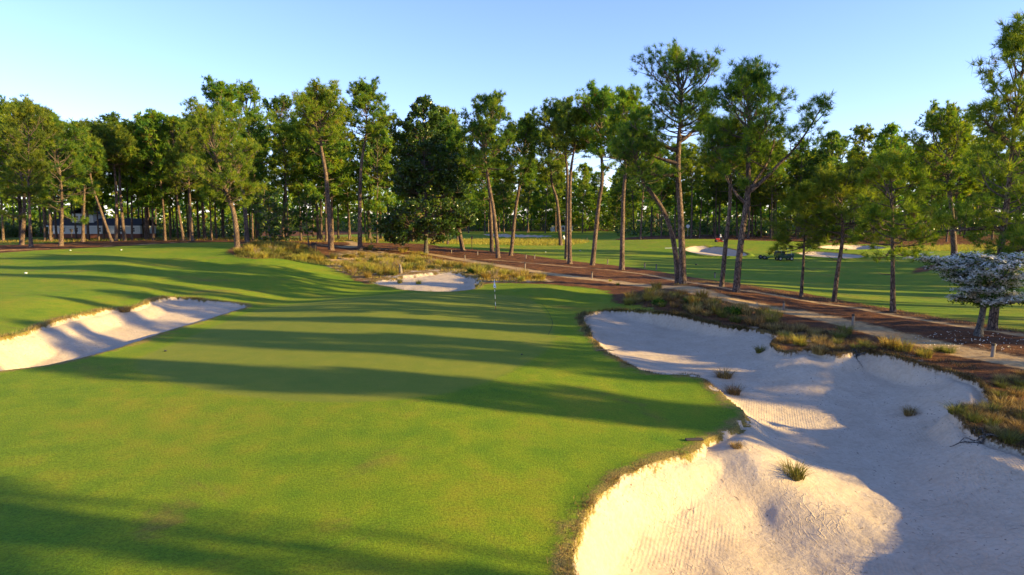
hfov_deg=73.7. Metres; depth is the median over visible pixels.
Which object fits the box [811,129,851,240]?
pine tree
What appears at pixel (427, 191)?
pine tree
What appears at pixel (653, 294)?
grass tussock
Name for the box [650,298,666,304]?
shrub
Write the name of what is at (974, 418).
grass tussock
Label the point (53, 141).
pine tree
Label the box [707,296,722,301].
grass tussock
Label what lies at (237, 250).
grass tussock
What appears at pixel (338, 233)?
pine tree
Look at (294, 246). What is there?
grass tussock
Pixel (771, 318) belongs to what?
grass tussock
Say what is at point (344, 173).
pine tree
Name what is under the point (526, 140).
pine tree
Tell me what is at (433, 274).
lip grass
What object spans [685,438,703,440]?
wooden board
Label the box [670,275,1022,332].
ground cover
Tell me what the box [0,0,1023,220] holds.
sky
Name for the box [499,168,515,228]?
pine tree
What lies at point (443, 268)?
ground cover
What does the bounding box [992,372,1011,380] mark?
grass tussock
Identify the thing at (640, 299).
grass tussock
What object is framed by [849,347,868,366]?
exposed roots
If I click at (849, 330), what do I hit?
grass tussock
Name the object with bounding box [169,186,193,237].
pine tree
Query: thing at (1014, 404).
grass tussock
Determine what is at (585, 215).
pine tree
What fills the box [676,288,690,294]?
grass tussock
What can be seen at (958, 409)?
grass tussock
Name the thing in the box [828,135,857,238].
pine tree
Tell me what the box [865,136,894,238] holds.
pine tree
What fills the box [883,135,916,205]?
pine tree
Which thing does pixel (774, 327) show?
grass tussock
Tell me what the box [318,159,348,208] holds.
pine tree
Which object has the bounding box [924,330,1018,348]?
fallen petals
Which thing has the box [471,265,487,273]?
grass tussock
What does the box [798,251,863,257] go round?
sand bunker
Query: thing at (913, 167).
pine tree
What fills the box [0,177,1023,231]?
distant wood
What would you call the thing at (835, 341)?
grass tussock
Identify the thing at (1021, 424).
grass tussock
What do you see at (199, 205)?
pine tree
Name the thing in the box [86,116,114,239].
pine tree
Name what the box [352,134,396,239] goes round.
pine tree
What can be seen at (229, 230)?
undergrowth
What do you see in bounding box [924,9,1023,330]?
pine tree
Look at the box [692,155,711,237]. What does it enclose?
pine tree
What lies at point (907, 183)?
pine tree
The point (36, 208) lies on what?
pine tree
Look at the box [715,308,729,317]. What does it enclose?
grass tussock
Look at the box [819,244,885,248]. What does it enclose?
sand bunker
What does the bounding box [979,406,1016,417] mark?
grass tussock
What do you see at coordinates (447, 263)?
grass tussock
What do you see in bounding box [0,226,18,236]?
garden shrub
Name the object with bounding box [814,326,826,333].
grass tussock
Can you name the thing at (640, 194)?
pine tree
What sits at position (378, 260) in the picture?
grass tussock
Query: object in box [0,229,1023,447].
pine straw ground
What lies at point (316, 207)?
pine tree
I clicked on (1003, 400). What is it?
grass tussock
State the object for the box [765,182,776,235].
pine tree
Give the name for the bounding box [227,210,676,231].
undergrowth
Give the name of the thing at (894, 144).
pine tree
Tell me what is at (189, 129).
pine tree
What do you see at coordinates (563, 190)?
pine tree
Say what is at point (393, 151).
pine tree
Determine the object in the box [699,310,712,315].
grass tussock
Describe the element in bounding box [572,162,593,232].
pine tree
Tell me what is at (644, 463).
lip grass
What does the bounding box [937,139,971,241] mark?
pine tree
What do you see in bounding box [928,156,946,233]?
pine tree
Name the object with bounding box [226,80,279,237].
pine tree
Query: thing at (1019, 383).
grass tussock
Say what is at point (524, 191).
pine tree
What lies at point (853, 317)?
path post
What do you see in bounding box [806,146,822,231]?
pine tree
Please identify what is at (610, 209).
pine tree
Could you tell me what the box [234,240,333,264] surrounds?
ground cover
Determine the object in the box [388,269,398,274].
grass tussock
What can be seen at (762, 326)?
grass tussock
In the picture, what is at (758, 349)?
grass tussock
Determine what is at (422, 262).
grass tussock
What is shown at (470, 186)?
pine tree
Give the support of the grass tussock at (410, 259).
on the pine straw ground at (910, 326)
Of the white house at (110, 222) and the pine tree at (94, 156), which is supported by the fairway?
the white house at (110, 222)
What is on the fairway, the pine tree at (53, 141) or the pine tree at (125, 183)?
the pine tree at (125, 183)
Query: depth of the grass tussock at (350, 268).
79.46 m
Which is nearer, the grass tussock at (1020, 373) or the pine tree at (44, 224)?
the grass tussock at (1020, 373)
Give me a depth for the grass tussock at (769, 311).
45.12 m
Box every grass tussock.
[118,306,132,311]
[232,247,246,253]
[243,244,257,252]
[249,252,260,257]
[257,251,270,257]
[273,246,284,253]
[285,239,298,249]
[294,253,306,259]
[309,252,328,261]
[329,251,337,258]
[345,264,356,272]
[354,261,365,269]
[362,263,381,271]
[364,271,372,277]
[370,257,388,263]
[375,268,384,274]
[377,264,390,272]
[380,265,398,273]
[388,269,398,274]
[401,261,412,269]
[406,254,414,262]
[414,260,427,266]
[440,258,454,266]
[453,262,463,268]
[471,261,485,267]
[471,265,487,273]
[480,271,492,278]
[481,260,494,268]
[497,273,508,279]
[511,270,518,277]
[516,275,526,280]
[517,271,532,279]
[530,271,546,279]
[622,295,638,304]
[624,289,637,297]
[629,296,644,301]
[642,286,659,293]
[642,291,655,298]
[644,295,652,300]
[647,289,665,297]
[649,281,663,288]
[656,289,672,296]
[662,294,676,301]
[668,290,681,297]
[669,301,682,307]
[675,298,685,303]
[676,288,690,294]
[686,294,701,304]
[687,302,704,313]
[690,288,711,298]
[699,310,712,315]
[701,300,722,308]
[706,302,724,313]
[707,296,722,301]
[707,296,727,306]
[710,366,739,378]
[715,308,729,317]
[717,302,744,309]
[718,382,747,395]
[726,439,750,448]
[727,313,748,322]
[736,303,755,315]
[744,315,765,325]
[750,345,766,353]
[752,304,770,311]
[752,311,768,321]
[757,307,777,315]
[757,321,771,328]
[759,311,779,323]
[766,323,785,330]
[772,320,789,328]
[773,456,821,480]
[775,306,786,317]
[775,333,792,343]
[777,330,798,338]
[781,325,799,332]
[786,321,806,331]
[789,334,808,344]
[803,342,835,354]
[806,326,824,335]
[810,332,831,340]
[811,337,823,343]
[813,337,836,347]
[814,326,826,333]
[823,328,847,335]
[828,342,843,349]
[829,322,857,334]
[829,331,850,337]
[829,337,843,343]
[847,342,862,348]
[856,339,872,346]
[866,344,880,349]
[875,332,905,349]
[894,337,924,351]
[896,404,922,416]
[914,345,940,357]
[928,345,946,351]
[937,344,962,353]
[937,401,975,414]
[953,408,992,422]
[958,400,990,412]
[966,406,989,418]
[971,398,1012,412]
[977,392,1020,406]
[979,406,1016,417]
[981,410,1015,422]
[981,414,1005,426]
[982,421,1006,433]
[986,425,1023,443]
[989,378,1016,388]
[991,388,1011,397]
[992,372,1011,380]
[997,406,1022,416]
[998,421,1021,432]
[999,384,1023,396]
[1001,426,1023,438]
[1004,399,1023,413]
[1004,416,1023,431]
[1005,408,1023,420]
[1005,415,1022,424]
[1006,373,1022,379]
[1006,375,1023,386]
[1008,384,1023,391]
[1008,395,1023,405]
[1010,368,1023,375]
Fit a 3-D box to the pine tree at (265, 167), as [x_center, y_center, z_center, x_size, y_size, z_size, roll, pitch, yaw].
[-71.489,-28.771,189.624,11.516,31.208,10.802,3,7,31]
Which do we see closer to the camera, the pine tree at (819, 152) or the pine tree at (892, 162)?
the pine tree at (892, 162)
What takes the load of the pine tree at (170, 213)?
on the fairway
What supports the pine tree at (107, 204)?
on the pine straw ground at (910, 326)
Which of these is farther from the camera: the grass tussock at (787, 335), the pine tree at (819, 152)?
the pine tree at (819, 152)
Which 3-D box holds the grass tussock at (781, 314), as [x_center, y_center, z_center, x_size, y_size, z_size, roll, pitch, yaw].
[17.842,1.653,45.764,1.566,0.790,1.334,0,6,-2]
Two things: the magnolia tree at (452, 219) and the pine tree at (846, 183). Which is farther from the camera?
the pine tree at (846, 183)
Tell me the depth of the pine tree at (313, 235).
206.71 m
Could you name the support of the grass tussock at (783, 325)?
on the pine straw ground at (910, 326)
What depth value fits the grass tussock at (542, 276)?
73.75 m
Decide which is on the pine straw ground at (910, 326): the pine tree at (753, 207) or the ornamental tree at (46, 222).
the pine tree at (753, 207)
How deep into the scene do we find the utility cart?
113.03 m
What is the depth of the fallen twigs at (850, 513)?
22.71 m
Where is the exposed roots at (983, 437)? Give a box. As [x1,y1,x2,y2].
[950,428,1005,446]
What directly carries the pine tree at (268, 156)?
on the fairway
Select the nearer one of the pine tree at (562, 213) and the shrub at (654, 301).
the shrub at (654, 301)
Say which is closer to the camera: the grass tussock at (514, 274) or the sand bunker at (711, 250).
the grass tussock at (514, 274)
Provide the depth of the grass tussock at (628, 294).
55.74 m
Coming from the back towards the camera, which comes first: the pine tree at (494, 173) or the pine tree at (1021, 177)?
the pine tree at (1021, 177)
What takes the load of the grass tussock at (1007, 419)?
on the pine straw ground at (910, 326)
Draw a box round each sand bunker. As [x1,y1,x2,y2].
[0,296,247,370]
[370,272,481,291]
[483,233,552,237]
[571,310,1023,574]
[685,245,746,255]
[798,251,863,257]
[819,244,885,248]
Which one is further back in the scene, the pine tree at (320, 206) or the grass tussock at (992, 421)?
the pine tree at (320, 206)
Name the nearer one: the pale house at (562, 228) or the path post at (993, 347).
the path post at (993, 347)
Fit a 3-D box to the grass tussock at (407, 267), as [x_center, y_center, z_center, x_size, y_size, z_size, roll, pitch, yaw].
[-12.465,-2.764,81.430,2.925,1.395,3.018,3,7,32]
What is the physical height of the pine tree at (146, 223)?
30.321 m
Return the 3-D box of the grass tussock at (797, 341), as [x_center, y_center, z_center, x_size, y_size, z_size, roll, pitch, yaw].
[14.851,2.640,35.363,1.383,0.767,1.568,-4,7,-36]
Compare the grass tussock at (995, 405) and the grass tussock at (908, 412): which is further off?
the grass tussock at (908, 412)
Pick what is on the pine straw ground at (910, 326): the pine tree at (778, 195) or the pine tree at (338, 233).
the pine tree at (778, 195)
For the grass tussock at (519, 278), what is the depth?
71.03 m
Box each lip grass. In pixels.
[0,295,216,338]
[370,271,482,290]
[546,308,1023,574]
[575,304,747,336]
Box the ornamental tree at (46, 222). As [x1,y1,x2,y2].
[37,210,58,237]
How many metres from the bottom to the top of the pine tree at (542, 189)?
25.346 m
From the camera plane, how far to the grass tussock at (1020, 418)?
24.07 m
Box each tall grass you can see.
[0,236,414,243]
[428,237,588,245]
[897,243,1023,250]
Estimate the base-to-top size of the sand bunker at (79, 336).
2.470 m
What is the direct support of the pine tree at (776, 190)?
on the pine straw ground at (910, 326)
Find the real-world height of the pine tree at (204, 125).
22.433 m
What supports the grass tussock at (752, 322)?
on the pine straw ground at (910, 326)
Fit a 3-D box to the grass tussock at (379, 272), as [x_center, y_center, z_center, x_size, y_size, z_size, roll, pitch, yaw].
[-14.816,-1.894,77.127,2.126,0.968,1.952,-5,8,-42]
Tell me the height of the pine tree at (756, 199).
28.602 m
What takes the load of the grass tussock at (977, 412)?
on the pine straw ground at (910, 326)
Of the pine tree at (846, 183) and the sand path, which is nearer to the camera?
the sand path
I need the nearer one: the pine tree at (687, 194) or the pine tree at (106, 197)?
the pine tree at (106, 197)
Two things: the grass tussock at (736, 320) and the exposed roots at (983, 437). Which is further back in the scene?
the grass tussock at (736, 320)
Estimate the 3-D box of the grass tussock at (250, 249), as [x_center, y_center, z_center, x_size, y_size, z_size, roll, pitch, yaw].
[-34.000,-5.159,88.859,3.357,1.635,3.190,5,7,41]
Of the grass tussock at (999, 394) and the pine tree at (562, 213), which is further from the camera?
the pine tree at (562, 213)
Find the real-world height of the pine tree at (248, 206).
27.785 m
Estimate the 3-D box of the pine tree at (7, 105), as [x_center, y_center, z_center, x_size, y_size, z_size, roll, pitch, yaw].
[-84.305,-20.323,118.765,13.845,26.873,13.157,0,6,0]
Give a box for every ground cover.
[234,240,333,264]
[326,252,545,281]
[619,282,780,326]
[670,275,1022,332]
[754,321,979,370]
[956,374,1023,445]
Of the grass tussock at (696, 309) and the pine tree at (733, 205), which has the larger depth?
the pine tree at (733, 205)
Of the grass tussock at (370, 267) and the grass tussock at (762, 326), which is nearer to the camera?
the grass tussock at (762, 326)
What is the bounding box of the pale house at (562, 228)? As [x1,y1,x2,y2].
[550,220,573,230]
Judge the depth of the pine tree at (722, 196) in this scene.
206.71 m
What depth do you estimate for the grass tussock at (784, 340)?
35.91 m
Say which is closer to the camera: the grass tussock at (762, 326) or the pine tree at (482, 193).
the grass tussock at (762, 326)
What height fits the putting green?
0.479 m
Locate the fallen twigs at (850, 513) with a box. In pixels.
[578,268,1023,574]
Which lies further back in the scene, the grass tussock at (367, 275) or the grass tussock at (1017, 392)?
the grass tussock at (367, 275)
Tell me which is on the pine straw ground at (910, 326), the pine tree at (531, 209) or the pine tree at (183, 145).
the pine tree at (183, 145)
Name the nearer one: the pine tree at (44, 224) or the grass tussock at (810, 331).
the grass tussock at (810, 331)
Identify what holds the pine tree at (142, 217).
on the fairway
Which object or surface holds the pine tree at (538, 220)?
on the fairway
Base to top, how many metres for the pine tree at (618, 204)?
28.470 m
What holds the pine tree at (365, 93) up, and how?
on the pine straw ground at (910, 326)
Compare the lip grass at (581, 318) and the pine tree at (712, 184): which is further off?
the pine tree at (712, 184)
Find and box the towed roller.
[758,255,774,259]
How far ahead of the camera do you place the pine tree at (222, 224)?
181.54 m
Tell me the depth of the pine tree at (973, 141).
191.94 m
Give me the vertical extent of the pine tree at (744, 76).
19.433 m
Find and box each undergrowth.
[0,212,261,237]
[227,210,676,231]
[613,213,1023,236]
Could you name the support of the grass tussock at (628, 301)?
on the pine straw ground at (910, 326)
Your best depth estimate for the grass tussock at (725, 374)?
32.02 m
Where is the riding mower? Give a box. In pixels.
[715,236,723,241]
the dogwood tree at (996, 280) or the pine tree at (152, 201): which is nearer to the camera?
the dogwood tree at (996, 280)
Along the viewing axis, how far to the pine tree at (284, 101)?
196.20 m
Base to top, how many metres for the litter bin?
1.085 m
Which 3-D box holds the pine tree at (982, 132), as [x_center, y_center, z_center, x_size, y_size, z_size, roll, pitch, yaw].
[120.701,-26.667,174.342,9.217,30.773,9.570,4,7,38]
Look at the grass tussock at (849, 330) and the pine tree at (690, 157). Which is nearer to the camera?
the grass tussock at (849, 330)
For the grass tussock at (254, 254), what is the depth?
84.56 m
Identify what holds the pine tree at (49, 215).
on the fairway
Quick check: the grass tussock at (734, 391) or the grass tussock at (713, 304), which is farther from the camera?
the grass tussock at (713, 304)
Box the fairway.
[0,222,1023,574]
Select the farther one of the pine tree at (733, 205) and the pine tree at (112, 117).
the pine tree at (733, 205)
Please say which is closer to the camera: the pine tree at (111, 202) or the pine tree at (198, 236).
the pine tree at (198, 236)
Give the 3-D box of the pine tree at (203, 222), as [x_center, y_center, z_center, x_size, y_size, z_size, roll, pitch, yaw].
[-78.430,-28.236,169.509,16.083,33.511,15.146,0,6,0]
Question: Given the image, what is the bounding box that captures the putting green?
[134,292,554,402]
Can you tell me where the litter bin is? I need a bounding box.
[311,242,316,248]
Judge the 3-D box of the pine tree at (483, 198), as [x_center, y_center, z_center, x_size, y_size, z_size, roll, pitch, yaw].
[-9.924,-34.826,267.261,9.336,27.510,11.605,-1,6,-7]
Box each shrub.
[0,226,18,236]
[18,226,35,236]
[263,202,296,240]
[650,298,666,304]
[683,296,699,302]
[724,305,741,314]
[756,230,765,235]
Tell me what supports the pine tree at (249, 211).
on the fairway
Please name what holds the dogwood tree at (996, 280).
on the pine straw ground at (910, 326)
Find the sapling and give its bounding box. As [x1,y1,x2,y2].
[363,214,378,243]
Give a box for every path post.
[851,314,854,325]
[990,343,995,356]
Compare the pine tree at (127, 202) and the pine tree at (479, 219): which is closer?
the pine tree at (127, 202)
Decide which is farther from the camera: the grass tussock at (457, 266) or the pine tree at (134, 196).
the pine tree at (134, 196)
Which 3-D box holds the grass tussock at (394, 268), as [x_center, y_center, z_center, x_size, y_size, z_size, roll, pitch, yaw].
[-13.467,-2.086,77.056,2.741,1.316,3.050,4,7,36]
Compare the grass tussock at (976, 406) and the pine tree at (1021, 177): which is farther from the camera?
the pine tree at (1021, 177)
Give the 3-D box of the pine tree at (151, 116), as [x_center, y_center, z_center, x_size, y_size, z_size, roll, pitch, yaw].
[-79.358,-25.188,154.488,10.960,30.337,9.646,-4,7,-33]
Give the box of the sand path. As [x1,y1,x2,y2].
[0,241,1023,368]
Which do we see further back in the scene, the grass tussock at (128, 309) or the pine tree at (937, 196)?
the pine tree at (937, 196)
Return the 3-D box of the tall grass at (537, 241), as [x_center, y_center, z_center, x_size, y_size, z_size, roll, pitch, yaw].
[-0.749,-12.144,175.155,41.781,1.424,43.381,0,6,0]
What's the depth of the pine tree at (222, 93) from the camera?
135.15 m
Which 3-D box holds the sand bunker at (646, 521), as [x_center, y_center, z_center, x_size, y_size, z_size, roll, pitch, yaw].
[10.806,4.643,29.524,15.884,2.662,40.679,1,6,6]
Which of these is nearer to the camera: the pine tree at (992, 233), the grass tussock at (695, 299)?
the grass tussock at (695, 299)
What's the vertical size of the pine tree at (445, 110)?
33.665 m
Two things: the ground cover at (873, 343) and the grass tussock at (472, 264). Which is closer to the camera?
the ground cover at (873, 343)
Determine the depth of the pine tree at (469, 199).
173.00 m
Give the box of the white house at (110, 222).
[46,207,157,238]
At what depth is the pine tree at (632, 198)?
225.29 m
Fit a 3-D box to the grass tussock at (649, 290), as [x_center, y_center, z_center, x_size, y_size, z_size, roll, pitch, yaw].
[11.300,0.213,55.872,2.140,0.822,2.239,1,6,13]
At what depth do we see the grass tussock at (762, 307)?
47.54 m
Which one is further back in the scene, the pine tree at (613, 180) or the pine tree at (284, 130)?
the pine tree at (613, 180)
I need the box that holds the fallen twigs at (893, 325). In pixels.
[712,286,1018,356]
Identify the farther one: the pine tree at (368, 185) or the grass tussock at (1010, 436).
the pine tree at (368, 185)
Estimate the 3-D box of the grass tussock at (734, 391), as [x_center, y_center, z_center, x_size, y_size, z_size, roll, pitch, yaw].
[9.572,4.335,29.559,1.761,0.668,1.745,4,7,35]
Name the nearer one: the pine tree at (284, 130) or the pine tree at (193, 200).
the pine tree at (284, 130)
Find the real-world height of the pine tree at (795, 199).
10.278 m
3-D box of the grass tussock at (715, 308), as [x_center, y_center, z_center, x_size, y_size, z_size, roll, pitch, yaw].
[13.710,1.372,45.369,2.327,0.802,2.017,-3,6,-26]
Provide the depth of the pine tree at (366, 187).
185.94 m
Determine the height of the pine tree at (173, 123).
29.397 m
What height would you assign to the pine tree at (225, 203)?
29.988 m
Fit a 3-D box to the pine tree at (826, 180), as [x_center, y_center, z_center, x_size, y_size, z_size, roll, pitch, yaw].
[25.683,-4.182,53.086,7.127,11.692,7.738,-4,7,-36]
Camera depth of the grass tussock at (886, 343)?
33.31 m
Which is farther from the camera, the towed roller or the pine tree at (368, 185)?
the pine tree at (368, 185)
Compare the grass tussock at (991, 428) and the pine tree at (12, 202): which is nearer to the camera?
the grass tussock at (991, 428)
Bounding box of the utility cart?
[774,248,793,260]
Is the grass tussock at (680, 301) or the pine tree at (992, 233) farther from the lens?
the pine tree at (992, 233)
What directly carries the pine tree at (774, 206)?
on the pine straw ground at (910, 326)
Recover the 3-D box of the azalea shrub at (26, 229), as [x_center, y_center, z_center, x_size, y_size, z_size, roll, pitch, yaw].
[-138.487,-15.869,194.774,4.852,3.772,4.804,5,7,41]
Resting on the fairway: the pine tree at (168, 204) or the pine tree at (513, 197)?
the pine tree at (168, 204)
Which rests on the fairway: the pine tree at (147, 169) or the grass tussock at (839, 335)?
the pine tree at (147, 169)
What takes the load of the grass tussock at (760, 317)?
on the pine straw ground at (910, 326)
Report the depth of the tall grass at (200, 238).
165.77 m
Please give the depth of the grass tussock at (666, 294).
52.81 m
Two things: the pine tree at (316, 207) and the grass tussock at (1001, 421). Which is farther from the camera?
the pine tree at (316, 207)
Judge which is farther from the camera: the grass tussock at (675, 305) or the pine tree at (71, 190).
the pine tree at (71, 190)
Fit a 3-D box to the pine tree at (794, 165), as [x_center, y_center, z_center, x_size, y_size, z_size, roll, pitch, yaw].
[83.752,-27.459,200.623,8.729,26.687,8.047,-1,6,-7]
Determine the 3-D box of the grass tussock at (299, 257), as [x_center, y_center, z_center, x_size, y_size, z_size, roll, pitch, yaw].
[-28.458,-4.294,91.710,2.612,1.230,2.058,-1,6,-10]
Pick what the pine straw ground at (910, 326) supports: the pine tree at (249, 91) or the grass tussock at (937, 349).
the grass tussock at (937, 349)
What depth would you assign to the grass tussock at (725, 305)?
46.64 m
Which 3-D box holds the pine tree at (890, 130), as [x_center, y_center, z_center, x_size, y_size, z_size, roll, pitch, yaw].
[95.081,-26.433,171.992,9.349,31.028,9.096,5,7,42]
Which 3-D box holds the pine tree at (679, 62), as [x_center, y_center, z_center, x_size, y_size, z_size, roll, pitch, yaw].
[15.027,-11.732,64.491,9.434,23.857,8.388,0,6,0]
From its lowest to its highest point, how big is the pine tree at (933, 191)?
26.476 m
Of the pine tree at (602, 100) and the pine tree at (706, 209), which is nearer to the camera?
the pine tree at (602, 100)
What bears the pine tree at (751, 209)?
on the pine straw ground at (910, 326)
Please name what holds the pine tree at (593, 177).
on the pine straw ground at (910, 326)
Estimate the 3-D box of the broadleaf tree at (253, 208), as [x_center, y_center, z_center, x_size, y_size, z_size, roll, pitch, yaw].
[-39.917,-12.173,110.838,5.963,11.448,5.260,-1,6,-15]
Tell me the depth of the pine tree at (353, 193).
194.20 m
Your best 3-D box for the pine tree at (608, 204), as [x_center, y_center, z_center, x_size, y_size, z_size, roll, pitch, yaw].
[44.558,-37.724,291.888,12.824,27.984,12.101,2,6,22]
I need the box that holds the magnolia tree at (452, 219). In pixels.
[372,94,477,252]
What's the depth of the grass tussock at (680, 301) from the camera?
49.22 m
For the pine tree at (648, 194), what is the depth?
269.81 m
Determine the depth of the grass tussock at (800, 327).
39.17 m
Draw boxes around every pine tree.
[0,94,63,244]
[0,97,65,246]
[0,141,20,240]
[2,188,17,226]
[3,131,30,237]
[17,102,64,240]
[18,172,58,235]
[20,112,101,245]
[31,156,65,238]
[34,107,66,240]
[51,109,61,238]
[53,117,111,241]
[54,117,107,239]
[57,139,92,238]
[67,140,113,241]
[75,167,114,239]
[85,189,89,239]
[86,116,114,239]
[92,122,144,240]
[98,111,130,239]
[99,177,113,207]
[106,137,136,240]
[109,174,129,210]
[113,120,146,239]
[118,117,156,239]
[124,172,146,217]
[126,173,128,217]
[127,110,174,240]
[128,149,155,238]
[132,162,154,238]
[134,108,169,240]
[150,144,185,238]
[155,114,189,240]
[159,129,211,240]
[162,169,180,234]
[163,132,187,237]
[163,169,171,233]
[169,115,209,239]
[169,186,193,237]
[172,95,266,248]
[172,113,228,238]
[181,188,200,236]
[181,192,200,209]
[185,123,225,239]
[192,185,212,238]
[197,136,228,238]
[199,74,249,241]
[211,143,236,236]
[216,159,238,237]
[222,145,239,235]
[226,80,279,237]
[227,147,254,209]
[228,107,270,240]
[237,180,264,213]
[239,133,259,235]
[240,129,276,237]
[261,93,299,236]
[263,139,281,224]
[265,132,302,237]
[267,120,303,240]
[279,116,318,240]
[280,134,327,239]
[289,76,355,249]
[292,143,309,222]
[297,97,356,241]
[298,112,344,240]
[306,182,320,236]
[310,117,356,240]
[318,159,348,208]
[330,134,354,238]
[333,138,362,239]
[339,76,398,249]
[339,146,357,237]
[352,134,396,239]
[352,138,371,236]
[353,117,396,242]
[358,145,384,238]
[370,113,401,241]
[396,124,429,240]
[396,139,429,240]
[418,103,467,240]
[425,110,479,250]
[435,113,466,243]
[438,135,472,240]
[455,88,528,257]
[461,155,478,232]
[463,115,507,251]
[471,175,488,230]
[473,164,493,232]
[478,165,498,231]
[491,158,505,231]
[491,170,513,231]
[492,111,541,255]
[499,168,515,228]
[506,171,520,229]
[517,165,531,231]
[518,172,542,230]
[520,170,539,232]
[527,127,571,244]
[529,94,589,258]
[530,163,556,230]
[536,167,557,232]
[542,170,565,224]
[546,163,565,231]
[550,100,597,263]
[552,157,570,230]
[563,171,583,227]
[570,79,623,264]
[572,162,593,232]
[572,172,597,231]
[582,166,598,229]
[585,82,667,269]
[591,171,606,229]
[601,167,627,227]
[604,182,618,222]
[609,118,685,282]
[609,163,638,228]
[611,174,626,223]
[616,161,645,232]
[620,175,639,225]
[625,37,726,283]
[626,152,664,238]
[638,138,664,235]
[644,191,663,231]
[647,149,682,236]
[650,178,671,226]
[656,142,693,236]
[670,153,693,198]
[680,142,707,237]
[681,162,704,232]
[692,54,835,292]
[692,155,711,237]
[694,152,712,232]
[695,115,758,286]
[700,168,724,235]
[705,153,727,237]
[709,170,732,237]
[713,164,741,202]
[724,165,745,237]
[732,152,765,237]
[732,189,741,230]
[736,170,764,235]
[738,164,766,236]
[750,153,770,237]
[754,172,774,227]
[757,142,794,237]
[761,180,852,296]
[764,148,787,236]
[765,139,788,233]
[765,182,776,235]
[783,137,818,237]
[783,167,793,234]
[785,150,808,237]
[792,158,899,301]
[806,138,839,235]
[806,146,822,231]
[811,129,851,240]
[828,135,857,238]
[841,145,867,231]
[844,123,877,229]
[845,145,950,311]
[845,150,866,233]
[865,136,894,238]
[870,121,907,239]
[878,137,910,238]
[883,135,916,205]
[898,140,934,224]
[901,98,992,256]
[904,145,916,234]
[913,144,952,233]
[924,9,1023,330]
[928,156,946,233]
[936,131,979,218]
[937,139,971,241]
[946,178,972,213]
[957,143,981,237]
[968,126,1006,233]
[976,86,1023,222]
[988,126,1015,239]
[1002,149,1023,219]
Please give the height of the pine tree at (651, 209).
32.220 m
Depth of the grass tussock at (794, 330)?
38.64 m
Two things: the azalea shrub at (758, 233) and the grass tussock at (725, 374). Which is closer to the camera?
the grass tussock at (725, 374)
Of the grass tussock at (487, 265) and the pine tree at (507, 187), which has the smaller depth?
the grass tussock at (487, 265)
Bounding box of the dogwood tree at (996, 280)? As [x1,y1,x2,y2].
[903,250,1023,336]
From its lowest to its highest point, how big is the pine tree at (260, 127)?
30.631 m
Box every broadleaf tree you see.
[247,177,284,242]
[292,191,326,246]
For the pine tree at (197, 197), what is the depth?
161.75 m
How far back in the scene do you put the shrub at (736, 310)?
45.05 m
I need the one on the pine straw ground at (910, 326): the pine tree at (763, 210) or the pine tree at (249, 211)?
the pine tree at (763, 210)
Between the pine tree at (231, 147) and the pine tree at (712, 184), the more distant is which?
the pine tree at (712, 184)
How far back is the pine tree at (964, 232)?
197.69 m
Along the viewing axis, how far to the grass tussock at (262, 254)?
84.91 m
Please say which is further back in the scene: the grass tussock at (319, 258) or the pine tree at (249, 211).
the pine tree at (249, 211)
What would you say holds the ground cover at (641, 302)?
on the pine straw ground at (910, 326)
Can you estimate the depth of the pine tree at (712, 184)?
201.72 m
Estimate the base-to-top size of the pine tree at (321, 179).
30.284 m
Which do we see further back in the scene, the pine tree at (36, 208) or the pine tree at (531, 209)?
the pine tree at (531, 209)
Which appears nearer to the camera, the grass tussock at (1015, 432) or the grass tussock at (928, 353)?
the grass tussock at (1015, 432)
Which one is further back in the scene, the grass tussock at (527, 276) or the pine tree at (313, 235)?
the pine tree at (313, 235)
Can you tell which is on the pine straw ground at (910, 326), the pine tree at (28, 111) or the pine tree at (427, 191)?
the pine tree at (28, 111)
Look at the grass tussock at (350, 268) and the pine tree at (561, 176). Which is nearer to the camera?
the grass tussock at (350, 268)
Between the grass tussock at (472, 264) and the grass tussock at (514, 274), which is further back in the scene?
the grass tussock at (472, 264)
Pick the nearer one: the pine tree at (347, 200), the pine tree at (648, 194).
the pine tree at (347, 200)
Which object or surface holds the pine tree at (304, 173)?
on the pine straw ground at (910, 326)
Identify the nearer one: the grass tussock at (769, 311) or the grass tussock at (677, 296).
the grass tussock at (769, 311)
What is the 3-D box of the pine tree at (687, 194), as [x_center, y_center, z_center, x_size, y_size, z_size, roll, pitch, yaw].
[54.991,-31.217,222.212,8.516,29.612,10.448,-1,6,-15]
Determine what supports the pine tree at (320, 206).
on the fairway
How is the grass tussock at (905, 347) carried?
on the pine straw ground at (910, 326)
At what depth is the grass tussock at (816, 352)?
33.21 m
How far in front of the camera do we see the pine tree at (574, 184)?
306.22 m
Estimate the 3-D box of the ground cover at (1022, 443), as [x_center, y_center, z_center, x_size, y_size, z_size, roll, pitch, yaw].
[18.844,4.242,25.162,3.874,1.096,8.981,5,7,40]
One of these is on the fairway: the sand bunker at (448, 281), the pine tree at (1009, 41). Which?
the sand bunker at (448, 281)
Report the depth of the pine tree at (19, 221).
179.96 m
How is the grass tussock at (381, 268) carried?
on the pine straw ground at (910, 326)
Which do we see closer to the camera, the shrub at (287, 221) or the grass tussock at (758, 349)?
the grass tussock at (758, 349)
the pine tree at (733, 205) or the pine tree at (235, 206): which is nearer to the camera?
the pine tree at (235, 206)
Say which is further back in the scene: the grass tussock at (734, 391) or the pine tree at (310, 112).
the pine tree at (310, 112)
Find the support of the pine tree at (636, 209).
on the pine straw ground at (910, 326)
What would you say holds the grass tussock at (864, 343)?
on the pine straw ground at (910, 326)
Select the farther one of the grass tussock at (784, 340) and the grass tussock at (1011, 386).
the grass tussock at (784, 340)

